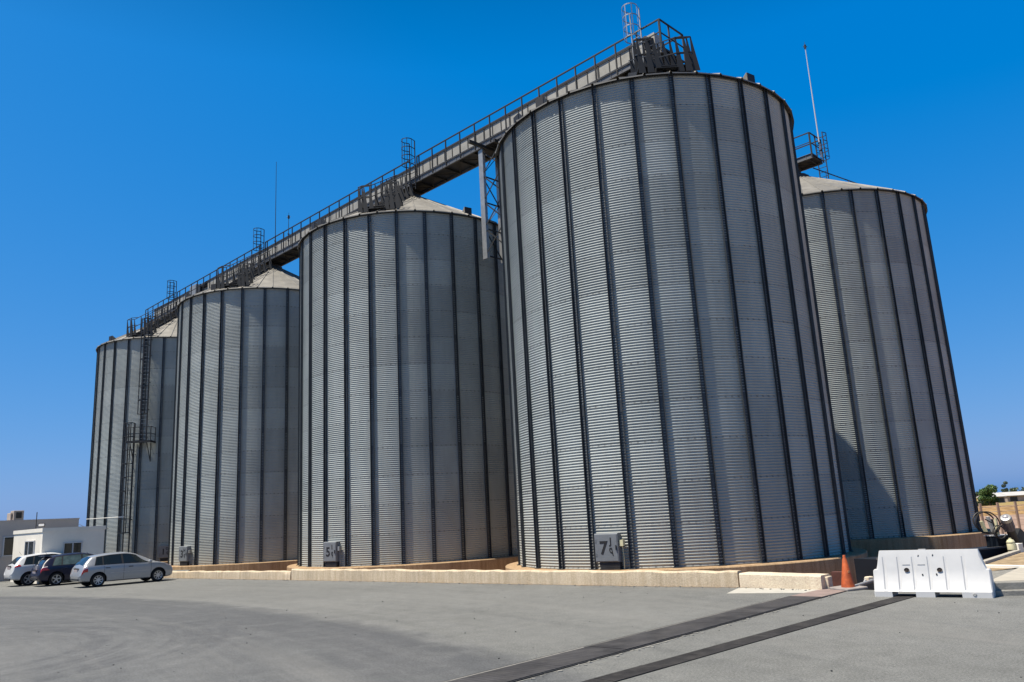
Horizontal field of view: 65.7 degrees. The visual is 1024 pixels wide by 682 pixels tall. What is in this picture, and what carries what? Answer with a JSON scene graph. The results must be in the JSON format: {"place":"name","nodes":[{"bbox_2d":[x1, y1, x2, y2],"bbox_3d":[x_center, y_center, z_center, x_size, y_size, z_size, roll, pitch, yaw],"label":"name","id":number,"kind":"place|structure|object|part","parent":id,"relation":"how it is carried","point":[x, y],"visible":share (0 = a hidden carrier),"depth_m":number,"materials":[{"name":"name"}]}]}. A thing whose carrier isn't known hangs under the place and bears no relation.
{"place":"outdoors","nodes":[
{"label":"outdoors","id":0,"kind":"place"},
{"bbox_2d":[182,578,749,587],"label":"gutter dirt","id":1,"kind":"structure","parent":0,"point":[495,583],"depth_m":25.26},
{"bbox_2d":[0,570,1023,681],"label":"yard","id":2,"kind":"structure","parent":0,"point":[68,631],"depth_m":14.97,"materials":[{"name":"concrete"}]},
{"bbox_2d":[4,552,60,585],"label":"parked car","id":3,"kind":"object","parent":2,"relation":"on","point":[18,570],"visible":0.36,"depth_m":40.59,"materials":[{"name":"white paint"}]},
{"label":"rear window","id":4,"kind":"part","parent":3,"relation":"part of","materials":[{"name":"blue glass"}]},
{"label":"side window","id":5,"kind":"part","parent":3,"relation":"part of","materials":[{"name":"black glass"}]},
{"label":"side window","id":6,"kind":"part","parent":3,"relation":"part of","materials":[{"name":"black glass"}]},
{"bbox_2d":[0,518,79,580],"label":"grey building","id":7,"kind":"structure","parent":2,"relation":"on","point":[8,528],"depth_m":47.99,"materials":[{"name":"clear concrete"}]},
{"bbox_2d":[2,536,13,556],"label":"window","id":8,"kind":"structure","parent":7,"relation":"in","point":[8,541],"depth_m":47.69,"materials":[{"name":"black glass"}]},
{"bbox_2d":[7,513,12,519],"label":"air conditioner","id":9,"kind":"object","parent":7,"relation":"on","point":[9,516],"visible":0.66,"depth_m":48.37,"materials":[{"name":"white paint"}]},
{"bbox_2d":[11,510,23,519],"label":"air conditioner","id":10,"kind":"object","parent":7,"relation":"on","point":[18,514],"visible":0.85,"depth_m":48.41,"materials":[{"name":"white paint"}]},
{"bbox_2d":[10,526,105,583],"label":"building","id":11,"kind":"structure","parent":2,"relation":"on","point":[82,539],"depth_m":43.47,"materials":[{"name":"white paint"}]},
{"bbox_2d":[24,540,34,554],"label":"window","id":12,"kind":"structure","parent":11,"relation":"in","point":[29,548],"depth_m":43.64,"materials":[{"name":"grey glass"}]},
{"bbox_2d":[35,512,44,528],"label":"floodlight","id":13,"kind":"object","parent":11,"relation":"attached to","point":[41,524],"visible":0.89,"depth_m":46.37,"materials":[{"name":"black paint"}]},
{"bbox_2d":[62,541,82,553],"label":"window","id":14,"kind":"structure","parent":11,"relation":"in","point":[68,547],"depth_m":43.16,"materials":[{"name":"grey glass"}]},
{"bbox_2d":[30,552,92,585],"bbox_3d":[-22.189,11.599,40.802,4.255,1.615,2.060,9,-17,-43],"label":"parked car","id":15,"kind":"object","parent":2,"relation":"on","point":[54,570],"visible":0.52,"depth_m":39.46,"materials":[{"name":"blue paint"}]},
{"bbox_3d":[-23.506,11.011,39.652,0.272,0.319,1.193,9,-17,-43],"label":"rear window","id":16,"kind":"part","parent":15,"relation":"part of","materials":[{"name":"blue glass"}]},
{"bbox_3d":[-22.635,10.953,39.507,0.440,0.411,0.213,9,-17,-43],"label":"side window","id":17,"kind":"part","parent":15,"relation":"part of","materials":[{"name":"grey glass"}]},
{"bbox_3d":[-22.161,11.007,39.963,0.880,0.439,0.211,9,-17,-43],"label":"side window","id":18,"kind":"part","parent":15,"relation":"part of","materials":[{"name":"grey glass"}]},
{"bbox_2d":[70,552,172,586],"bbox_3d":[-18.576,10.779,37.915,4.250,1.584,2.060,9,-17,-43],"label":"parked car","id":19,"kind":"object","parent":2,"relation":"on","point":[97,570],"visible":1,"depth_m":37.05,"materials":[{"name":"silver metal"}]},
{"bbox_3d":[-19.880,10.202,36.775,0.353,0.380,1.204,9,-17,-43],"label":"rear window","id":20,"kind":"part","parent":19,"relation":"part of","materials":[{"name":"blue glass"}]},
{"bbox_3d":[-19.060,10.135,36.582,0.340,0.370,0.213,9,-17,-43],"label":"side window","id":21,"kind":"part","parent":19,"relation":"part of","materials":[{"name":"black glass"}]},
{"bbox_3d":[-18.629,10.177,36.999,0.800,0.407,0.213,9,-17,-43],"label":"side window","id":22,"kind":"part","parent":19,"relation":"part of","materials":[{"name":"black glass"}]},
{"bbox_3d":[-17.846,10.323,37.736,1.250,0.454,0.209,9,-17,-43],"label":"side window","id":23,"kind":"part","parent":19,"relation":"part of","materials":[{"name":"black glass"}]},
{"bbox_2d":[172,560,296,570],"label":"concrete plinth","id":24,"kind":"structure","parent":2,"relation":"on","point":[271,565],"depth_m":48.67,"materials":[{"name":"beige concrete"}]},
{"bbox_2d":[168,250,299,565],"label":"grain silo","id":25,"kind":"object","parent":24,"relation":"on","point":[234,487],"visible":0.59,"depth_m":51.52,"materials":[{"name":"metal"}]},
{"bbox_2d":[253,228,264,261],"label":"caged ladder","id":26,"kind":"object","parent":25,"relation":"attached to","point":[256,237],"visible":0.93,"depth_m":59.55,"materials":[{"name":"metal"}]},
{"bbox_2d":[166,578,809,590],"bbox_3d":[-5.425,9.164,30.213,33.983,0.033,0.491,-14,-16,40],"label":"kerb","id":27,"kind":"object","parent":2,"relation":"on","point":[540,584],"visible":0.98,"depth_m":23.34,"materials":[{"name":"concrete"}]},
{"bbox_2d":[443,589,846,681],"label":"trench cover","id":28,"kind":"object","parent":2,"relation":"on","point":[535,667],"visible":0.99,"depth_m":12.92,"materials":[{"name":"metal"}]},
{"bbox_2d":[529,596,830,679],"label":"concrete chips","id":29,"kind":"object","parent":2,"relation":"on","point":[661,642],"visible":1,"depth_m":12.52,"materials":[{"name":"grey concrete"}]},
{"bbox_2d":[582,595,915,681],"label":"trench cover","id":30,"kind":"object","parent":2,"relation":"on","point":[656,665],"visible":0.98,"depth_m":12.29,"materials":[{"name":"metal"}]},
{"bbox_2d":[729,588,814,592],"bbox_3d":[6.595,6.178,19.661,2.224,0.001,1.399,-10,-14,27],"label":"apron","id":31,"kind":"object","parent":2,"relation":"on","point":[758,590],"visible":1,"depth_m":19.64,"materials":[{"name":"beige concrete"}]},
{"bbox_2d":[739,572,829,589],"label":"wall","id":32,"kind":"structure","parent":2,"relation":"on","point":[815,581],"depth_m":20.04,"materials":[{"name":"beige concrete"}]},
{"bbox_2d":[824,576,832,588],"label":"wall end block","id":33,"kind":"structure","parent":2,"relation":"on","point":[828,582],"depth_m":19.43,"materials":[{"name":"beige concrete"}]},
{"bbox_2d":[831,571,841,585],"bbox_3d":[8.257,6.003,20.034,0.280,0.340,0.220,-13,-16,39],"label":"rusty plate","id":34,"kind":"object","parent":2,"relation":"on","point":[836,577],"visible":0.57,"depth_m":19.97,"materials":[{"name":"brown metal"}]},
{"bbox_2d":[829,555,867,591],"bbox_3d":[8.050,5.579,19.106,0.621,0.815,0.620,1,-13,-20],"label":"traffic cone","id":35,"kind":"object","parent":2,"relation":"on","point":[847,583],"visible":1,"depth_m":18.98,"materials":[{"name":"orange plastic"}]},
{"bbox_2d":[855,579,873,584],"bbox_3d":[9.140,6.174,20.369,0.061,0.043,2.246,-13,-16,38],"label":"scrap bar","id":36,"kind":"object","parent":2,"relation":"on","point":[861,583],"visible":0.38,"depth_m":20.10,"materials":[{"name":"grey metal"}]},
{"bbox_2d":[864,576,873,580],"bbox_3d":[9.335,6.215,20.737,0.220,0.120,0.140,4,-14,-28],"label":"loose stone","id":37,"kind":"object","parent":2,"relation":"on","point":[867,578],"visible":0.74,"depth_m":20.69,"materials":[{"name":"beige stone"}]},
{"bbox_2d":[873,549,995,597],"bbox_3d":[9.001,4.976,17.060,2.269,0.974,0.572,-12,-15,35],"label":"traffic barrier","id":38,"kind":"object","parent":2,"relation":"on","point":[967,573],"visible":1,"depth_m":16.90,"materials":[{"name":"white plastic"}]},
{"bbox_2d":[994,580,1023,595],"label":"kerb","id":39,"kind":"structure","parent":2,"relation":"on","point":[1009,588],"depth_m":16.43,"materials":[{"name":"concrete"}]},
{"bbox_2d":[0,0,1023,526],"label":"sky","id":40,"kind":"structure","parent":0,"point":[142,142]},
{"bbox_2d":[7,592,1021,677],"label":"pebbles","id":41,"kind":"object","parent":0,"point":[515,631],"visible":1,"depth_m":14.86,"materials":[{"name":"stone"}]},
{"bbox_2d":[976,498,1023,504],"bbox_3d":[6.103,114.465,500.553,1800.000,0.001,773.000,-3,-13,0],"label":"field","id":42,"kind":"structure","parent":0,"point":[1012,503],"depth_m":215.67,"materials":[{"name":"soil"}]},
{"bbox_2d":[977,498,988,505],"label":"tree","id":43,"kind":"object","parent":42,"relation":"on","point":[981,502],"visible":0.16,"depth_m":155.31,"materials":[{"name":"green plant"}]},
{"bbox_2d":[978,484,999,505],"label":"tree","id":44,"kind":"object","parent":42,"relation":"on","point":[986,493],"visible":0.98,"depth_m":145.47,"materials":[{"name":"green plant"}]},
{"bbox_2d":[976,493,1005,502],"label":"farm shed","id":45,"kind":"structure","parent":42,"relation":"on","point":[1001,497],"depth_m":233.84,"materials":[{"name":"metal"}]},
{"bbox_2d":[975,487,1023,496],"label":"woods","id":46,"kind":"object","parent":42,"relation":"on","point":[1014,489],"visible":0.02,"depth_m":415.76,"materials":[{"name":"green plant"}]},
{"bbox_2d":[1001,481,1008,491],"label":"tree","id":47,"kind":"object","parent":42,"relation":"on","point":[1003,485],"visible":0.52,"depth_m":253.93,"materials":[{"name":"green plant"}]},
{"bbox_2d":[998,491,1023,501],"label":"farm shed","id":48,"kind":"structure","parent":42,"relation":"on","point":[1016,496],"depth_m":243.68,"materials":[{"name":"metal"}]},
{"bbox_2d":[978,504,1023,515],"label":"earth bank","id":49,"kind":"structure","parent":0,"point":[1006,509],"depth_m":112.75,"materials":[{"name":"beige soil"}]},
{"bbox_2d":[980,514,1023,533],"bbox_3d":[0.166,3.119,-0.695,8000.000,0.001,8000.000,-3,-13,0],"label":"ground","id":50,"kind":"structure","parent":0,"point":[1021,517],"depth_m":87.10,"materials":[{"name":"beige soil"}]},
{"bbox_2d":[164,570,290,579],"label":"wall","id":51,"kind":"structure","parent":50,"relation":"on","point":[273,575],"depth_m":36.81,"materials":[{"name":"concrete"}]},
{"bbox_2d":[287,555,520,570],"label":"concrete plinth","id":52,"kind":"structure","parent":50,"relation":"on","point":[498,563],"depth_m":37.52,"materials":[{"name":"beige concrete"}]},
{"bbox_2d":[297,173,519,566],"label":"grain silo","id":53,"kind":"object","parent":52,"relation":"on","point":[405,455],"visible":0.81,"depth_m":40.14,"materials":[{"name":"metal"}]},
{"bbox_2d":[401,137,415,188],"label":"caged ladder","id":54,"kind":"object","parent":53,"relation":"attached to","point":[409,154],"visible":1,"depth_m":46.87,"materials":[{"name":"metal"}]},
{"bbox_2d":[291,569,741,586],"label":"wall","id":55,"kind":"structure","parent":50,"relation":"on","point":[703,578],"depth_m":25.18,"materials":[{"name":"concrete"}]},
{"bbox_2d":[505,547,867,586],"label":"concrete plinth","id":56,"kind":"structure","parent":50,"relation":"on","point":[825,565],"depth_m":25.93,"materials":[{"name":"beige concrete"}]},
{"bbox_2d":[495,36,853,569],"bbox_3d":[6.165,-2.103,34.477,13.200,22.173,13.170,0,-13,-14],"label":"grain silo","id":57,"kind":"object","parent":56,"relation":"on","point":[670,401],"visible":1,"depth_m":28.57,"materials":[{"name":"metal"}]},
{"bbox_2d":[145,18,684,325],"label":"overhead walkway","id":58,"kind":"structure","parent":57,"relation":"attached to","point":[460,164],"depth_m":45.48,"materials":[{"name":"metal"}]},
{"bbox_2d":[190,281,206,294],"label":"drive unit","id":59,"kind":"object","parent":58,"relation":"on","point":[200,288],"visible":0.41,"depth_m":68.72,"materials":[{"name":"metal"}]},
{"bbox_2d":[274,162,276,252],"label":"mast","id":60,"kind":"object","parent":58,"relation":"attached to","point":[275,222],"visible":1,"depth_m":58.59,"materials":[{"name":"metal"}]},
{"bbox_2d":[287,215,289,245],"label":"mast","id":61,"kind":"object","parent":58,"relation":"attached to","point":[288,240],"visible":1,"depth_m":57.16,"materials":[{"name":"metal"}]},
{"bbox_2d":[468,139,502,263],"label":"lattice support","id":62,"kind":"object","parent":57,"relation":"attached to","point":[485,221],"visible":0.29,"depth_m":42.28,"materials":[{"name":"metal"}]},
{"bbox_2d":[621,2,643,61],"bbox_3d":[5.380,-13.550,35.468,0.737,3.100,0.701,9,-18,-44],"label":"caged ladder","id":63,"kind":"object","parent":57,"relation":"attached to","point":[626,25],"visible":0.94,"depth_m":35.59,"materials":[{"name":"grey metal"}]},
{"bbox_2d":[850,528,993,556],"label":"concrete plinth","id":64,"kind":"structure","parent":50,"relation":"on","point":[872,547],"depth_m":37.28,"materials":[{"name":"beige concrete"}]},
{"bbox_2d":[799,168,982,539],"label":"grain silo","id":65,"kind":"object","parent":64,"relation":"on","point":[905,465],"visible":0.48,"depth_m":40.01,"materials":[{"name":"metal"}]},
{"bbox_2d":[794,132,823,171],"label":"overhead walkway","id":66,"kind":"structure","parent":65,"relation":"on","point":[808,161],"depth_m":47.71,"materials":[{"name":"metal"}]},
{"bbox_2d":[803,42,821,156],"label":"mast","id":67,"kind":"object","parent":66,"relation":"on","point":[819,142],"visible":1,"depth_m":48.33,"materials":[{"name":"white metal"}]},
{"bbox_2d":[816,132,829,178],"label":"caged ladder","id":68,"kind":"object","parent":65,"relation":"attached to","point":[824,152],"visible":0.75,"depth_m":48.65,"materials":[{"name":"metal"}]},
{"bbox_2d":[854,546,1007,589],"bbox_3d":[13.530,7.156,25.103,6.197,0.995,0.961,2,-14,-23],"label":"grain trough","id":69,"kind":"object","parent":50,"relation":"on","point":[866,566],"visible":0.14,"depth_m":24.23,"materials":[{"name":"black metal"}]},
{"bbox_2d":[984,534,1006,546],"bbox_3d":[16.110,6.603,26.207,0.660,0.395,0.540,-1,-13,-11],"label":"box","id":70,"kind":"object","parent":69,"relation":"on","point":[992,541],"visible":0.71,"depth_m":26.03,"materials":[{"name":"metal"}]},
{"bbox_2d":[979,516,995,534],"bbox_3d":[15.885,6.151,26.413,0.533,0.601,0.140,-3,-13,0],"label":"hose rack","id":71,"kind":"object","parent":70,"relation":"on","point":[984,528],"visible":0.71,"depth_m":26.38,"materials":[{"name":"plastic"}]},
{"bbox_2d":[994,518,999,534],"bbox_3d":[16.003,6.998,25.916,0.092,2.350,0.092,-8,-14,22],"label":"short post","id":72,"kind":"object","parent":50,"relation":"on","point":[996,523],"visible":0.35,"depth_m":26.10,"materials":[{"name":"plastic"}]},
{"bbox_2d":[972,511,999,533],"bbox_3d":[15.631,5.990,26.146,0.787,0.752,0.282,-3,-13,0],"label":"hose coil","id":73,"kind":"object","parent":72,"relation":"attached to","point":[976,525],"visible":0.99,"depth_m":26.09,"materials":[{"name":"black rubber"}]},
{"bbox_2d":[992,525,1007,538],"bbox_3d":[15.952,6.231,25.882,0.457,0.455,0.283,-3,-13,0],"label":"hose coil","id":74,"kind":"object","parent":72,"relation":"attached to","point":[1004,537],"visible":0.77,"depth_m":25.82,"materials":[{"name":"black rubber"}]},
{"bbox_2d":[978,501,1023,533],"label":"post fence","id":75,"kind":"object","parent":50,"relation":"on","point":[998,511],"visible":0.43,"depth_m":56.02,"materials":[{"name":"concrete"}]},
{"bbox_2d":[985,552,1023,570],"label":"soil bank","id":76,"kind":"structure","parent":0,"point":[1017,559],"depth_m":21.51,"materials":[{"name":"beige soil"}]},
{"bbox_2d":[983,547,1023,563],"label":"diagonal kerb","id":77,"kind":"structure","parent":76,"relation":"on","point":[999,557],"depth_m":22.68,"materials":[{"name":"beige concrete"}]},
{"bbox_2d":[1006,538,1015,551],"bbox_3d":[15.502,6.363,24.629,0.250,0.480,0.246,-3,-13,0],"label":"canister","id":78,"kind":"object","parent":77,"relation":"on","point":[1011,544],"visible":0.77,"depth_m":24.55,"materials":[{"name":"plastic"}]},
{"bbox_2d":[992,568,1016,578],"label":"gravel","id":79,"kind":"structure","parent":76,"relation":"on","point":[996,573],"depth_m":18.67,"materials":[{"name":"beige gravel"}]},
{"bbox_2d":[986,564,1023,567],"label":"pale kerb stone","id":80,"kind":"object","parent":76,"relation":"on","point":[1004,566],"visible":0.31,"depth_m":19.73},
{"bbox_2d":[1000,514,1023,546],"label":"grain auger","id":81,"kind":"object","parent":76,"relation":"on","point":[1016,535],"visible":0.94,"depth_m":25.30,"materials":[{"name":"metal"}]},
{"bbox_2d":[1015,543,1023,551],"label":"crate","id":82,"kind":"object","parent":76,"relation":"on","point":[1019,546],"visible":0.62,"depth_m":24.53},
{"bbox_2d":[994,568,1023,580],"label":"pavement","id":83,"kind":"structure","parent":0,"point":[1016,574],"depth_m":17.57,"materials":[{"name":"beige concrete"}]},
{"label":"concrete plinth","id":84,"kind":"object","parent":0,"visible":0},
{"bbox_2d":[86,301,177,561],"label":"grain silo","id":85,"kind":"object","parent":84,"relation":"on","point":[116,393],"visible":0.45,"depth_m":63.27,"materials":[{"name":"metal"}]},
{"bbox_2d":[86,516,124,519],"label":"pipe","id":86,"kind":"object","parent":85,"relation":"attached to","point":[108,517],"visible":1,"depth_m":58.88,"materials":[{"name":"metal"}]},
{"bbox_2d":[118,422,135,551],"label":"caged ladder","id":87,"kind":"object","parent":85,"relation":"attached to","point":[127,463],"visible":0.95,"depth_m":61.41,"materials":[{"name":"metal"}]},
{"bbox_2d":[126,426,155,461],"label":"rest platform","id":88,"kind":"structure","parent":85,"relation":"attached to","point":[142,440],"depth_m":61.85,"materials":[{"name":"metal"}]},
{"bbox_2d":[137,318,152,440],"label":"caged ladder","id":89,"kind":"object","parent":85,"relation":"attached to","point":[142,378],"visible":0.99,"depth_m":63.22,"materials":[{"name":"metal"}]},
{"bbox_2d":[167,280,176,313],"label":"caged ladder","id":90,"kind":"object","parent":85,"relation":"attached to","point":[169,291],"visible":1,"depth_m":70.62,"materials":[{"name":"metal"}]}
]}

